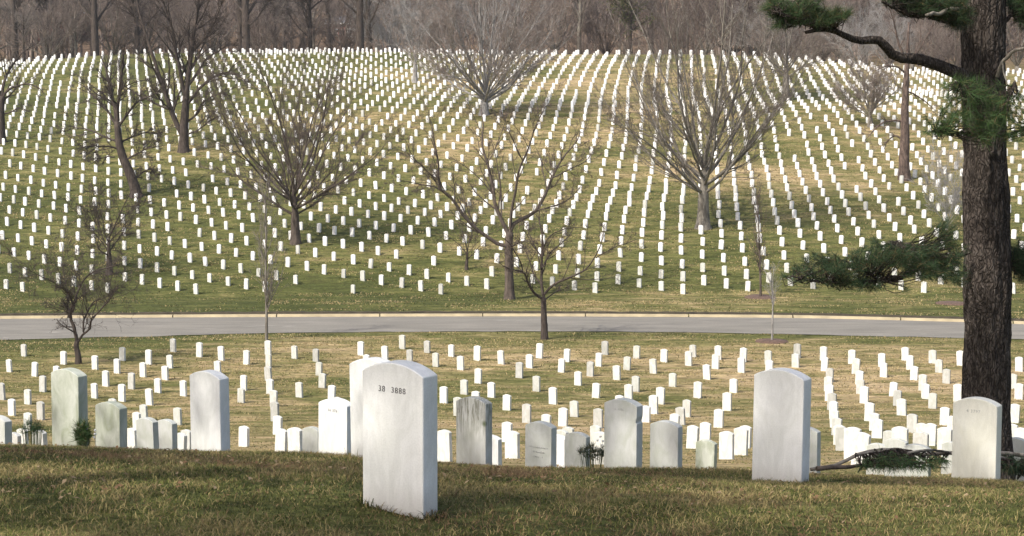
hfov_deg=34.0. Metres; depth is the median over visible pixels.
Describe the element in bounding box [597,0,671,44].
woodland tree
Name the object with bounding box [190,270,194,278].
headstone
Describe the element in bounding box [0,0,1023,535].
ground
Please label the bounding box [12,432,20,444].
headstone
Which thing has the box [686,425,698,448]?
headstone
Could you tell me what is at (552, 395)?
headstone
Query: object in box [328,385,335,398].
headstone
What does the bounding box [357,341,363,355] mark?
headstone
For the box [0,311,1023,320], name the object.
soil edge
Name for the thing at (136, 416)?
headstone
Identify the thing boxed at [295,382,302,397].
headstone
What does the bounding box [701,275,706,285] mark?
headstone
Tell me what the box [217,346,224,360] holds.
headstone
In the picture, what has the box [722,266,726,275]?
headstone
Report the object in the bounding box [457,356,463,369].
headstone
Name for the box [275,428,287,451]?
headstone
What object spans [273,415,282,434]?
headstone
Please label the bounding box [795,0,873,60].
woodland tree
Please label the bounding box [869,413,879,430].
headstone
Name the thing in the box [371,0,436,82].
bare tree
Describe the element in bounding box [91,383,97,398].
headstone
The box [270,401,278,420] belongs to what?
headstone
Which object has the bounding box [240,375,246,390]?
headstone
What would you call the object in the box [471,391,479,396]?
headstone
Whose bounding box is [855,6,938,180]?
tall bare tree
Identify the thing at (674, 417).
headstone
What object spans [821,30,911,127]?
bare tree
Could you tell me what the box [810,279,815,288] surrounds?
headstone
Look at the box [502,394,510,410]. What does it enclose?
headstone
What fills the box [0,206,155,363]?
crooked tree
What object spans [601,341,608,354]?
headstone
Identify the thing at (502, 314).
kerb
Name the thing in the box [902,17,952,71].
woodland tree
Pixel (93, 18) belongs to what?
woodland tree
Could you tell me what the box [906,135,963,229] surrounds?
bare shrub
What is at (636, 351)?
headstone
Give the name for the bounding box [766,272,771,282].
headstone
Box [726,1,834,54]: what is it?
woodland tree
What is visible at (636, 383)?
headstone
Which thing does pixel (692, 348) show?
headstone
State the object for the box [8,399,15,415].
headstone
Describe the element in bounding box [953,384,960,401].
headstone
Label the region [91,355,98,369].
headstone
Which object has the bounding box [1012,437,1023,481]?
headstone
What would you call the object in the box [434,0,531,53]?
woodland tree
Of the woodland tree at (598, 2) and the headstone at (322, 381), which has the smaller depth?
the headstone at (322, 381)
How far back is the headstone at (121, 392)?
64.01 m
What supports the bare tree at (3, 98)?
on the ground at (448, 260)
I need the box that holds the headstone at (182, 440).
[177,433,186,449]
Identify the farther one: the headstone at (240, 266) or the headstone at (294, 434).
the headstone at (240, 266)
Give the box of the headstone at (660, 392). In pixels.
[656,387,664,404]
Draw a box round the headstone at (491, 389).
[487,382,494,397]
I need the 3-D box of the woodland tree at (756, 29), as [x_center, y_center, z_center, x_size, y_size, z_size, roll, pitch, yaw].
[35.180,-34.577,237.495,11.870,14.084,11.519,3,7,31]
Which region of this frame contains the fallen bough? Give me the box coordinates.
[810,444,1023,479]
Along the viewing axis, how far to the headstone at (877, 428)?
51.45 m
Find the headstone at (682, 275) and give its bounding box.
[680,271,685,281]
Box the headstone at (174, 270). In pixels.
[172,266,176,275]
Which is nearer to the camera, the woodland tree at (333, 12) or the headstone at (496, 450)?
the headstone at (496, 450)
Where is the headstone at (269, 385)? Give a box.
[266,379,273,393]
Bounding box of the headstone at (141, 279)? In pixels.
[140,274,143,284]
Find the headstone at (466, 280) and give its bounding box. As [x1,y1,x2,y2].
[464,276,468,285]
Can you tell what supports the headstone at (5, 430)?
on the ground at (448, 260)
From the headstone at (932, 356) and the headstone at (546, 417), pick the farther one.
the headstone at (932, 356)
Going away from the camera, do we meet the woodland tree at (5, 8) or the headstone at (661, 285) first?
the headstone at (661, 285)
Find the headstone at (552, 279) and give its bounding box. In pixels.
[550,276,554,286]
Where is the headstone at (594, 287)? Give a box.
[592,282,597,292]
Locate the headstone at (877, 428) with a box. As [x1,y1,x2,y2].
[871,419,882,437]
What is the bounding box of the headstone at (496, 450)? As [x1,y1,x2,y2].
[492,435,501,465]
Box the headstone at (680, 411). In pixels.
[675,407,685,424]
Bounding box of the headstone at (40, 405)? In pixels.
[36,401,44,419]
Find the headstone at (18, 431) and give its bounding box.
[17,428,28,443]
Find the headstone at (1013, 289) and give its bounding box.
[1012,283,1015,293]
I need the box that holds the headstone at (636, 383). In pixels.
[632,376,639,391]
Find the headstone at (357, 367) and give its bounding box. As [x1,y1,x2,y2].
[349,357,389,458]
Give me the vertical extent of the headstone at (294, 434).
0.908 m
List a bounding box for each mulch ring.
[744,294,775,298]
[755,338,787,343]
[935,301,962,305]
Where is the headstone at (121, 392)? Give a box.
[118,384,125,401]
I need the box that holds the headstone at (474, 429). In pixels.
[456,396,491,465]
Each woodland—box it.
[0,0,1022,66]
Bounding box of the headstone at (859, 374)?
[855,370,863,383]
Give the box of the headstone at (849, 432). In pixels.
[844,427,861,460]
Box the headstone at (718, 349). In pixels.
[714,345,721,359]
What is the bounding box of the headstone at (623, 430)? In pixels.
[604,398,642,468]
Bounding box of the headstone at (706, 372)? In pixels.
[703,364,710,379]
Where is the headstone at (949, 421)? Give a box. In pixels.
[947,416,952,429]
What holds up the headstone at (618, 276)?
on the ground at (448, 260)
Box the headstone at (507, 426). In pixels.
[502,422,512,441]
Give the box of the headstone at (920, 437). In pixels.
[913,431,928,446]
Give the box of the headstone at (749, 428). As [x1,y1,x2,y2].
[740,425,751,448]
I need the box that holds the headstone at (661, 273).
[659,269,663,278]
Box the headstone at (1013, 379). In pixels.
[1011,374,1016,388]
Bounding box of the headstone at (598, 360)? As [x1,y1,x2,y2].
[595,353,601,366]
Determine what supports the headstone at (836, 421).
on the ground at (448, 260)
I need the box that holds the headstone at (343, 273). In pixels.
[341,269,345,277]
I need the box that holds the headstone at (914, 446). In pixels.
[902,443,930,476]
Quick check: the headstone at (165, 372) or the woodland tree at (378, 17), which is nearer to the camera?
the headstone at (165, 372)
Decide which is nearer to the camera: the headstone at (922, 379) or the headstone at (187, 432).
the headstone at (187, 432)
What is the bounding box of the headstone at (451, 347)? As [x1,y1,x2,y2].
[448,344,454,356]
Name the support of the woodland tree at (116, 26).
on the ground at (448, 260)
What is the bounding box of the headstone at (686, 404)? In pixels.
[683,399,690,416]
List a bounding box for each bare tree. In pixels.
[0,36,52,143]
[47,31,179,197]
[59,146,167,274]
[99,0,261,152]
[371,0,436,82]
[380,79,628,299]
[426,181,498,269]
[479,188,645,339]
[736,0,848,100]
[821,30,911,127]
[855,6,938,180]
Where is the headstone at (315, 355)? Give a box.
[313,349,318,361]
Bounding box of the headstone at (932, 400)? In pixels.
[928,393,936,408]
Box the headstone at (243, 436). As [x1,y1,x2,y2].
[239,426,248,446]
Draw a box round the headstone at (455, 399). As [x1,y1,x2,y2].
[453,397,460,415]
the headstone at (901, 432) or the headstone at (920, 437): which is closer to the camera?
the headstone at (920, 437)
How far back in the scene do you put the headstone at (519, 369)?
70.86 m
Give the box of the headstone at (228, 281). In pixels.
[226,276,230,285]
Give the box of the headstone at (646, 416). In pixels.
[642,405,650,422]
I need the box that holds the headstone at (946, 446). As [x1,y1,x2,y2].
[941,441,951,473]
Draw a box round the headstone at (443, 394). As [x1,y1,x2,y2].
[440,386,447,403]
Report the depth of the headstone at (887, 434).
40.58 m
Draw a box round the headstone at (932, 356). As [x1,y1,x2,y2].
[929,350,936,363]
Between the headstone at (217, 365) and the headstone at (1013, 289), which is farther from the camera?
the headstone at (1013, 289)
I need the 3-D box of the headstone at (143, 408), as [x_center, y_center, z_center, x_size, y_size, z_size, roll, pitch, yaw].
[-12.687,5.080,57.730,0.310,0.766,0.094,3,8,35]
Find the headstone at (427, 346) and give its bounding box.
[424,340,430,352]
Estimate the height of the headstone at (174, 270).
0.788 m
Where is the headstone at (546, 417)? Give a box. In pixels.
[541,414,550,422]
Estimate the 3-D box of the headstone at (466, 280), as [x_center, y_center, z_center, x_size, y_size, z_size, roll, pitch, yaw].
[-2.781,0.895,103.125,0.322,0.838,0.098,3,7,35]
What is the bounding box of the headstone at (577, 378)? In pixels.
[574,371,581,385]
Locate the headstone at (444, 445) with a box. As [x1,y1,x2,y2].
[437,430,452,461]
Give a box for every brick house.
[38,10,87,40]
[333,16,364,40]
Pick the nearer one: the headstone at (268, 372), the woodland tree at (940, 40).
the headstone at (268, 372)
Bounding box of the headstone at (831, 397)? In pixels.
[827,393,836,409]
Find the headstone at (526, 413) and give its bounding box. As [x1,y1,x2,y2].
[522,404,530,422]
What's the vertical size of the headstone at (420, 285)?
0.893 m
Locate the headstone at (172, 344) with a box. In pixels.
[170,338,176,351]
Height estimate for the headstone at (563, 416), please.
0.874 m
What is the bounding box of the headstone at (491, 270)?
[489,266,493,276]
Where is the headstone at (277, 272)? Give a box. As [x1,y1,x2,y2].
[274,270,278,279]
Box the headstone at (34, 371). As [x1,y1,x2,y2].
[31,362,37,376]
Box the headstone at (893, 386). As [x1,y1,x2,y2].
[889,382,897,395]
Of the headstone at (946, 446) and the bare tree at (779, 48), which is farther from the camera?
the bare tree at (779, 48)
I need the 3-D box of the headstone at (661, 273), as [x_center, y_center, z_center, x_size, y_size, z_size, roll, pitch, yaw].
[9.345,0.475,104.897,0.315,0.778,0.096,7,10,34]
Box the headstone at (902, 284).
[898,280,903,289]
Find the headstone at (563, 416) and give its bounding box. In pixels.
[558,407,567,426]
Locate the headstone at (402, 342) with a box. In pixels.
[399,335,405,348]
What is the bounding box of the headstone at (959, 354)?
[956,351,962,365]
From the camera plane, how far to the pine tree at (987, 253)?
21.51 m
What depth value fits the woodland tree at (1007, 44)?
256.87 m
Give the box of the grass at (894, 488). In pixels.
[0,442,1023,535]
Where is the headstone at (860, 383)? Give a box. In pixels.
[856,379,864,393]
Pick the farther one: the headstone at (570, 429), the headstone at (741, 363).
the headstone at (741, 363)
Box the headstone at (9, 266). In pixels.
[7,263,11,272]
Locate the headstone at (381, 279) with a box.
[379,274,383,284]
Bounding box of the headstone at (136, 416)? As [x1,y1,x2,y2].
[132,412,140,428]
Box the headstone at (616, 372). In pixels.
[613,365,620,379]
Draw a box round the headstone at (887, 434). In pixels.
[882,430,891,443]
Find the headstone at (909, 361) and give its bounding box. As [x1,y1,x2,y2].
[906,355,913,369]
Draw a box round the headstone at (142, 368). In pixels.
[139,362,146,376]
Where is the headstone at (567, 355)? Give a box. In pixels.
[564,349,570,361]
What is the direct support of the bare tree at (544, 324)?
on the ground at (448, 260)
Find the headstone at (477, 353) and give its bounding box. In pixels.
[474,346,480,360]
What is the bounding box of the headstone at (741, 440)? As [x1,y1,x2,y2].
[734,427,748,455]
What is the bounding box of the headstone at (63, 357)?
[60,351,66,364]
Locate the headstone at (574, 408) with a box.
[570,401,578,416]
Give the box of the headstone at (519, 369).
[515,362,522,377]
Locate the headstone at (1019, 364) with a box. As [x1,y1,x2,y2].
[1015,357,1022,371]
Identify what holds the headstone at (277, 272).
on the ground at (448, 260)
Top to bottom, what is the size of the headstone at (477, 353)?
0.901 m
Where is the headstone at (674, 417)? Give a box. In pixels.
[670,413,679,423]
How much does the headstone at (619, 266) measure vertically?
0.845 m
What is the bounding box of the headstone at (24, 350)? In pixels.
[21,344,26,356]
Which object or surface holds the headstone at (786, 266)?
on the ground at (448, 260)
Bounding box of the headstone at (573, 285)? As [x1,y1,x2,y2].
[572,281,576,289]
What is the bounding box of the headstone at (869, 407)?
[864,402,874,420]
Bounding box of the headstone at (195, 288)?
[193,283,198,293]
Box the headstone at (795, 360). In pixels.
[792,353,799,367]
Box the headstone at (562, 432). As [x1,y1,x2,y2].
[557,429,568,435]
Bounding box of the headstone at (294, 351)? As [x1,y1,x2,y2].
[291,345,297,358]
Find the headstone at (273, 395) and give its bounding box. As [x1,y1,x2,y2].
[270,390,277,402]
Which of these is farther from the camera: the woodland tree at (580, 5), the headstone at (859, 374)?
the woodland tree at (580, 5)
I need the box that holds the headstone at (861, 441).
[851,432,870,464]
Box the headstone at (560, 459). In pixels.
[556,434,564,467]
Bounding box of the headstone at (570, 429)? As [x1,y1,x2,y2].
[562,427,573,432]
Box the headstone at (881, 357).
[878,353,885,366]
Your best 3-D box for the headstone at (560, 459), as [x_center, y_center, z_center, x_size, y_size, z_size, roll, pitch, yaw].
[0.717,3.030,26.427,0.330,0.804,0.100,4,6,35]
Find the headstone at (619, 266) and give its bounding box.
[616,262,620,271]
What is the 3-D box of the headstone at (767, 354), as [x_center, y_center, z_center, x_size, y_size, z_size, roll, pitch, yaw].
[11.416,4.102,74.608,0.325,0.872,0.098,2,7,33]
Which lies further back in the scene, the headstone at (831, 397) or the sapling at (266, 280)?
the sapling at (266, 280)
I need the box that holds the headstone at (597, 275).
[595,271,599,280]
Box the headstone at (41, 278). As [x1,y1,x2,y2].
[39,269,43,279]
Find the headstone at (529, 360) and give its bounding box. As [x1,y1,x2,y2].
[526,354,532,368]
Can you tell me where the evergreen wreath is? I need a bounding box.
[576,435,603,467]
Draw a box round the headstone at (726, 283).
[724,278,728,288]
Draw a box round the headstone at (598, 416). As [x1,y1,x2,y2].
[593,408,602,427]
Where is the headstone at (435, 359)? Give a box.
[432,353,438,366]
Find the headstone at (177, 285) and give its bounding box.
[175,280,179,290]
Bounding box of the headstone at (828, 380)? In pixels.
[824,376,832,390]
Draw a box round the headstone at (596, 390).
[592,383,600,397]
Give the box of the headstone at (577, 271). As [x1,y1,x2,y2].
[575,268,579,277]
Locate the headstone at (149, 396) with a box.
[145,388,153,404]
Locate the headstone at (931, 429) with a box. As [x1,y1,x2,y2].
[925,423,936,445]
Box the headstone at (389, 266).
[387,262,391,271]
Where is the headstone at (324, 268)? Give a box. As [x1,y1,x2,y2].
[322,264,326,274]
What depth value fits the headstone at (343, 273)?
104.99 m
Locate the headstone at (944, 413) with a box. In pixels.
[939,407,949,424]
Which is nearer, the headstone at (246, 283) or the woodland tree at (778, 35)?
the headstone at (246, 283)
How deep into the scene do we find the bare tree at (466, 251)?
106.76 m
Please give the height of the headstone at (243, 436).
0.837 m
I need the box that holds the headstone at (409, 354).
[406,349,412,360]
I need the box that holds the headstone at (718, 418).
[713,409,723,427]
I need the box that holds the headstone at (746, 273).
[744,269,748,278]
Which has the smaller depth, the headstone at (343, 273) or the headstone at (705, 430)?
the headstone at (705, 430)
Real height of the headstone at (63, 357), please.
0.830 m
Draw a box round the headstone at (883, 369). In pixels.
[880,363,887,377]
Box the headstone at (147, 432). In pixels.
[136,417,158,449]
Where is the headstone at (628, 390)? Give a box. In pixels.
[624,384,632,398]
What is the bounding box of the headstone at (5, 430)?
[0,415,11,443]
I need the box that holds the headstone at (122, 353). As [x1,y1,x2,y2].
[119,347,125,360]
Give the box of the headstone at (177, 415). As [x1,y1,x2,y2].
[173,407,181,424]
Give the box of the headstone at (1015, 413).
[1011,404,1019,422]
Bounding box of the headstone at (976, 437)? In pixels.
[951,397,1001,478]
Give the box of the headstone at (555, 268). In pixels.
[553,264,557,273]
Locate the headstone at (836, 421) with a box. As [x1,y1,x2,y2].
[831,418,841,434]
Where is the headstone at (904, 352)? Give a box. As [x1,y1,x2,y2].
[901,347,908,360]
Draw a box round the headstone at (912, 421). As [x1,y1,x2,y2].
[907,414,917,432]
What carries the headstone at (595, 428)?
on the ground at (448, 260)
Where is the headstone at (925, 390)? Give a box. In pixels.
[921,384,929,398]
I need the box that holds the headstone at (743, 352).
[740,347,746,361]
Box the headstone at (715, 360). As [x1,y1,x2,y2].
[712,354,719,368]
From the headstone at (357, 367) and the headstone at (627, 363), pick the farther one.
the headstone at (627, 363)
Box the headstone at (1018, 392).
[1014,383,1023,399]
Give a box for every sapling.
[245,170,298,339]
[743,180,772,295]
[761,259,781,339]
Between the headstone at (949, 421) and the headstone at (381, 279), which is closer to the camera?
the headstone at (949, 421)
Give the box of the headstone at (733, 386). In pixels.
[729,378,737,392]
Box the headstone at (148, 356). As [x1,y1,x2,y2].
[145,349,151,364]
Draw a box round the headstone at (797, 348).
[794,343,800,357]
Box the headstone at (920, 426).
[916,423,924,431]
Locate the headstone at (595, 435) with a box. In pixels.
[591,431,603,464]
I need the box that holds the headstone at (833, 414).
[829,410,838,427]
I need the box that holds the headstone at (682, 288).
[680,284,685,293]
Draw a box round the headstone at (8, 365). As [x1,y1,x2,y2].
[6,359,12,371]
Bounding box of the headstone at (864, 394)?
[860,386,868,403]
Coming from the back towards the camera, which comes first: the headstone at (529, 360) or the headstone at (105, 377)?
the headstone at (529, 360)
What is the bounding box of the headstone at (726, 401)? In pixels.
[722,392,731,410]
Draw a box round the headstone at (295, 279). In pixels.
[293,275,297,283]
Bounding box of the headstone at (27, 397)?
[24,389,31,404]
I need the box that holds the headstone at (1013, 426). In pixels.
[1011,424,1017,436]
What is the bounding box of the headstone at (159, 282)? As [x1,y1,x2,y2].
[157,278,161,287]
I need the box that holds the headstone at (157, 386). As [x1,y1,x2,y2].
[154,378,161,392]
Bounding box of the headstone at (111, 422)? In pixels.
[95,401,126,447]
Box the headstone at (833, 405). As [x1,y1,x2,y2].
[829,401,837,418]
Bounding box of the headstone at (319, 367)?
[316,362,322,375]
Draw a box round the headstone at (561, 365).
[558,358,564,372]
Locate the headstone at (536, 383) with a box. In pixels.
[533,376,540,391]
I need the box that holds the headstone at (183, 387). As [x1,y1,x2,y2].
[179,380,186,396]
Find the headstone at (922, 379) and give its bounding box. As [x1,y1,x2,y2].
[918,374,926,390]
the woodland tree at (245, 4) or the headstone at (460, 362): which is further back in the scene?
the woodland tree at (245, 4)
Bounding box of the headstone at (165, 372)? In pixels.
[161,366,168,379]
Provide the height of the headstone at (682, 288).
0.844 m
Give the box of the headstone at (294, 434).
[287,427,301,451]
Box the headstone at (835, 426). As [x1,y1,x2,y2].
[833,425,843,444]
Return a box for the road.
[0,316,1023,339]
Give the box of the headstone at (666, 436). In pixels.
[650,420,682,468]
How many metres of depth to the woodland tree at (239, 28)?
240.56 m
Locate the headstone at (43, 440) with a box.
[32,430,47,444]
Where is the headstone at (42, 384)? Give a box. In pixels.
[39,375,46,391]
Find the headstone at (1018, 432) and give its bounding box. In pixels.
[1014,428,1023,438]
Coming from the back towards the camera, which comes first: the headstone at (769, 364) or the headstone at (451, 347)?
the headstone at (451, 347)
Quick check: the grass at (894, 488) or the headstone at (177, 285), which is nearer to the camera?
the grass at (894, 488)
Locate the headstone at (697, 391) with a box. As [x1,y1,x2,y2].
[693,381,701,397]
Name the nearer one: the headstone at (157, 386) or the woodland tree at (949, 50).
the headstone at (157, 386)
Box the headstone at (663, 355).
[660,349,667,361]
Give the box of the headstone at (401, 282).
[399,277,404,287]
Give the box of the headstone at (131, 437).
[127,428,136,448]
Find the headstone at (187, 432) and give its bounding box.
[181,429,190,449]
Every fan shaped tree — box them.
[128,0,403,244]
[368,0,578,115]
[587,0,863,229]
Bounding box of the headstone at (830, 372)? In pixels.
[826,368,833,381]
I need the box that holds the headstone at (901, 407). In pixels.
[896,399,906,415]
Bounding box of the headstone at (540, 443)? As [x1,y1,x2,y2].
[525,421,556,467]
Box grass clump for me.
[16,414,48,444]
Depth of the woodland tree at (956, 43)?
247.17 m
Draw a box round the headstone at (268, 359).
[265,354,271,367]
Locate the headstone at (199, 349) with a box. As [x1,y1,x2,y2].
[196,342,202,356]
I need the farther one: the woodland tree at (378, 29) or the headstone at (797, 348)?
the woodland tree at (378, 29)
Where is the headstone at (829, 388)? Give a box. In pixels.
[825,384,833,400]
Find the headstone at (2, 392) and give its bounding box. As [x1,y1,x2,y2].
[0,383,5,399]
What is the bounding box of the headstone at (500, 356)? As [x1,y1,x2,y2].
[497,350,504,364]
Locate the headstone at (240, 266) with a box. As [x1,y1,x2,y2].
[238,263,242,272]
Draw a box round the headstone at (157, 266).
[155,262,158,271]
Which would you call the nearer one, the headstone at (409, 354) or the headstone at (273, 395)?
the headstone at (273, 395)
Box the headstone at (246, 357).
[243,350,249,364]
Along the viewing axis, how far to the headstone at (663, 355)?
75.27 m
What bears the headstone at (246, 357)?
on the ground at (448, 260)
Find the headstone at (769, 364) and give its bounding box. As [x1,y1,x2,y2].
[765,360,772,369]
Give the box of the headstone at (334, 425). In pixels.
[318,398,350,454]
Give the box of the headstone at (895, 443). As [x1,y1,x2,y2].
[884,438,907,476]
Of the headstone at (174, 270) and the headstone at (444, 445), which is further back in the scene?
the headstone at (174, 270)
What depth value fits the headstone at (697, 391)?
65.28 m
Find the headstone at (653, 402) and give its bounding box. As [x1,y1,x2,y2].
[649,395,657,413]
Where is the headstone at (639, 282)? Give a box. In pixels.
[637,278,641,287]
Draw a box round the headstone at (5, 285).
[4,279,8,288]
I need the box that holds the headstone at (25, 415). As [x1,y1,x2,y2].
[23,412,31,429]
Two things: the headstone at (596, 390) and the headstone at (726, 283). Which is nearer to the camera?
the headstone at (596, 390)
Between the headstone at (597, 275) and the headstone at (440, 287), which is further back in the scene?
the headstone at (597, 275)
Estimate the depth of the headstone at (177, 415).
56.05 m
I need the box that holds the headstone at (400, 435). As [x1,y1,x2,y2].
[363,360,436,518]
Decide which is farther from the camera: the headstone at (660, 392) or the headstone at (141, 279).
the headstone at (141, 279)
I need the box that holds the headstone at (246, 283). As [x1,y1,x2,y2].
[244,278,248,288]
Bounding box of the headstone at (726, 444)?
[719,431,733,458]
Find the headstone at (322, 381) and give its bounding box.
[318,373,325,387]
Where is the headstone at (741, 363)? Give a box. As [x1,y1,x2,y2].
[737,357,744,372]
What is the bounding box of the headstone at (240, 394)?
[237,388,244,402]
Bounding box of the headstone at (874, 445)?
[866,443,884,474]
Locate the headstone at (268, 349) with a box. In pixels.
[264,340,271,354]
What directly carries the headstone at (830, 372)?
on the ground at (448, 260)
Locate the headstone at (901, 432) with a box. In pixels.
[892,426,908,443]
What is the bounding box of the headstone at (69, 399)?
[51,368,87,446]
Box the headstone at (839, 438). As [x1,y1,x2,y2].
[835,427,845,450]
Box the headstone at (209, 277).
[207,273,211,282]
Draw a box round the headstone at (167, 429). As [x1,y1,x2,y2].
[158,419,177,449]
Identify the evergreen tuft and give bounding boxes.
[67,416,94,446]
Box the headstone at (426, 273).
[424,269,428,278]
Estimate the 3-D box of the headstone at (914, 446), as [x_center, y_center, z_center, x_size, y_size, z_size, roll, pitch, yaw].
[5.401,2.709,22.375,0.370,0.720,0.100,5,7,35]
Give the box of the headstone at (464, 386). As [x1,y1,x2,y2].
[460,379,467,394]
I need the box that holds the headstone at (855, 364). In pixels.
[852,358,859,373]
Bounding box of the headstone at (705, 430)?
[699,422,710,440]
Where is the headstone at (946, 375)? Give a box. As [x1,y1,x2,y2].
[942,369,950,383]
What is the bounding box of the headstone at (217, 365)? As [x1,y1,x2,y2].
[214,361,220,371]
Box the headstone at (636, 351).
[633,345,639,358]
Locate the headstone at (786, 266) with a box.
[784,263,788,272]
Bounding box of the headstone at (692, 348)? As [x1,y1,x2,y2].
[689,345,696,356]
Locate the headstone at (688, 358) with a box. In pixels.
[685,351,691,365]
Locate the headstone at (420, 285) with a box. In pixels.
[418,280,423,290]
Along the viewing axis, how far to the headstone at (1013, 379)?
67.85 m
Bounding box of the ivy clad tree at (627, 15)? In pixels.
[599,0,656,54]
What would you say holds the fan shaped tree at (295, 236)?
on the ground at (448, 260)
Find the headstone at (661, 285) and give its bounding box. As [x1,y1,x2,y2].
[659,281,663,290]
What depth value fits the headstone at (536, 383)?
66.96 m
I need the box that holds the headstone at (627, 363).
[623,356,630,369]
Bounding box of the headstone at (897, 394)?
[893,390,901,405]
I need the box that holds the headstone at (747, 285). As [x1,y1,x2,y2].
[745,281,750,291]
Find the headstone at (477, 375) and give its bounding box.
[474,368,481,383]
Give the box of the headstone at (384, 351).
[381,346,388,358]
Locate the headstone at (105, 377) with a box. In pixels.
[102,370,108,386]
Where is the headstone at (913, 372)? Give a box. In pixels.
[910,366,918,380]
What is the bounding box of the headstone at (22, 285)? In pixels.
[20,282,24,291]
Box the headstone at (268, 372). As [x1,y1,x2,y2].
[264,366,271,380]
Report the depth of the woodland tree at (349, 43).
249.13 m
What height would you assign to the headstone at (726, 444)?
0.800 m
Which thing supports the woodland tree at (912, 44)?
on the ground at (448, 260)
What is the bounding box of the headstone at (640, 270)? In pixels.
[638,266,642,274]
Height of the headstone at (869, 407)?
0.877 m
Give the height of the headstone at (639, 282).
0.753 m
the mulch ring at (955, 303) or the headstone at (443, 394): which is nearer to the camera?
the headstone at (443, 394)
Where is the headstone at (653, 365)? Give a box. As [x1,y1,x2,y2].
[649,359,656,373]
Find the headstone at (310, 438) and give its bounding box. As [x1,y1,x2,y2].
[302,426,318,452]
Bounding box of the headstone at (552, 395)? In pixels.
[549,387,556,404]
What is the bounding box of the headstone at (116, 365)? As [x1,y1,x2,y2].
[114,358,120,373]
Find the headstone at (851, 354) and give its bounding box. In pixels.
[848,350,855,363]
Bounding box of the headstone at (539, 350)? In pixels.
[536,343,542,358]
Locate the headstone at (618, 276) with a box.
[615,274,620,283]
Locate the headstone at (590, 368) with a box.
[587,361,593,376]
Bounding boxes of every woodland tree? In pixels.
[0,0,49,49]
[0,0,80,59]
[0,0,87,59]
[0,1,57,61]
[11,0,56,58]
[25,0,101,58]
[31,0,101,58]
[43,0,122,55]
[49,0,109,57]
[51,0,103,56]
[62,0,170,54]
[85,0,209,53]
[110,0,177,53]
[139,0,220,52]
[145,0,263,52]
[152,0,217,52]
[221,0,290,52]
[234,0,280,52]
[237,0,281,52]
[249,0,299,51]
[250,6,322,52]
[272,0,329,51]
[275,0,364,51]
[278,0,343,50]
[289,0,339,51]
[304,3,364,51]
[317,0,381,51]
[328,0,363,51]
[329,0,436,51]
[350,0,418,51]
[353,0,394,51]
[379,0,474,52]
[390,0,514,50]
[407,0,472,53]
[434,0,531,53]
[481,0,607,53]
[485,0,541,53]
[486,0,573,54]
[513,2,563,53]
[553,0,597,53]
[555,18,615,53]
[567,0,656,53]
[596,0,685,53]
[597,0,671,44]
[620,0,725,53]
[632,6,691,53]
[636,0,754,54]
[653,0,714,54]
[677,0,765,55]
[699,0,807,55]
[709,0,763,55]
[719,0,804,54]
[724,0,851,53]
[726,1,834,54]
[782,2,837,58]
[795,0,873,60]
[797,0,911,62]
[822,0,900,64]
[842,0,898,65]
[847,0,930,67]
[851,0,925,67]
[856,0,960,70]
[886,9,960,72]
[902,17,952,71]
[903,16,1016,64]
[914,23,960,66]
[939,10,1023,57]
[1005,7,1023,72]
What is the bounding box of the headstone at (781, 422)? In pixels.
[752,368,810,482]
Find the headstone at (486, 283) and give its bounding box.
[484,278,488,288]
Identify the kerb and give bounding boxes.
[0,313,1023,323]
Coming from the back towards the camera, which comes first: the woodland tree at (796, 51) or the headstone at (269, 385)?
the woodland tree at (796, 51)
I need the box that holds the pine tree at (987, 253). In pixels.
[757,0,1023,480]
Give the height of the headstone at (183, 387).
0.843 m
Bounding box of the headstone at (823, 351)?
[820,346,826,359]
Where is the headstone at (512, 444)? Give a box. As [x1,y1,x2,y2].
[505,431,519,458]
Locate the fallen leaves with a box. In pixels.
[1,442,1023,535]
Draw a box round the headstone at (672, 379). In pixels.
[669,373,676,386]
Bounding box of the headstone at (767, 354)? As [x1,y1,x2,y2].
[764,350,771,364]
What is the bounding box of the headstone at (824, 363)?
[821,357,828,370]
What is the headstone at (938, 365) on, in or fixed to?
on the ground at (448, 260)
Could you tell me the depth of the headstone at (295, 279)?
103.54 m
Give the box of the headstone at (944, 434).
[937,427,952,449]
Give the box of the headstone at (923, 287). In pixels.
[921,282,926,292]
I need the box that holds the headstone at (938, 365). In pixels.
[935,359,942,372]
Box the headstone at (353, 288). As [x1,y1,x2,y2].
[351,285,354,293]
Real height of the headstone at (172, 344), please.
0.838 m
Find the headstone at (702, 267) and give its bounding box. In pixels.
[700,263,704,271]
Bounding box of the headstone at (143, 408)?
[139,404,147,417]
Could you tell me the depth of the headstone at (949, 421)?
52.16 m
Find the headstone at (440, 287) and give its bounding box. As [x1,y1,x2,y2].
[438,284,442,294]
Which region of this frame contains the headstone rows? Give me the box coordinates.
[0,47,1023,270]
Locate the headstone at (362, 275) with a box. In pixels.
[360,270,364,280]
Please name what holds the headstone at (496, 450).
on the ground at (448, 260)
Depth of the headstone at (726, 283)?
102.42 m
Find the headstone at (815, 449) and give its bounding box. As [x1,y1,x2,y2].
[809,427,820,472]
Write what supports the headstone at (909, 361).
on the ground at (448, 260)
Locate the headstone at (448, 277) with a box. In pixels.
[446,273,450,282]
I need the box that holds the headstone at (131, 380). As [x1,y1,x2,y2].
[128,372,134,389]
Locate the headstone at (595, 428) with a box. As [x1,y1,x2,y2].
[590,425,600,443]
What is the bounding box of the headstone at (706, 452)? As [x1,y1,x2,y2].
[695,439,716,468]
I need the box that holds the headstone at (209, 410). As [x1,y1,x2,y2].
[190,370,229,451]
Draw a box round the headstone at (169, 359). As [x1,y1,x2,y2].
[166,355,172,367]
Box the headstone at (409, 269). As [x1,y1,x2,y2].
[407,264,411,274]
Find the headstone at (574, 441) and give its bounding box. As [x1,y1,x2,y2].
[565,432,589,467]

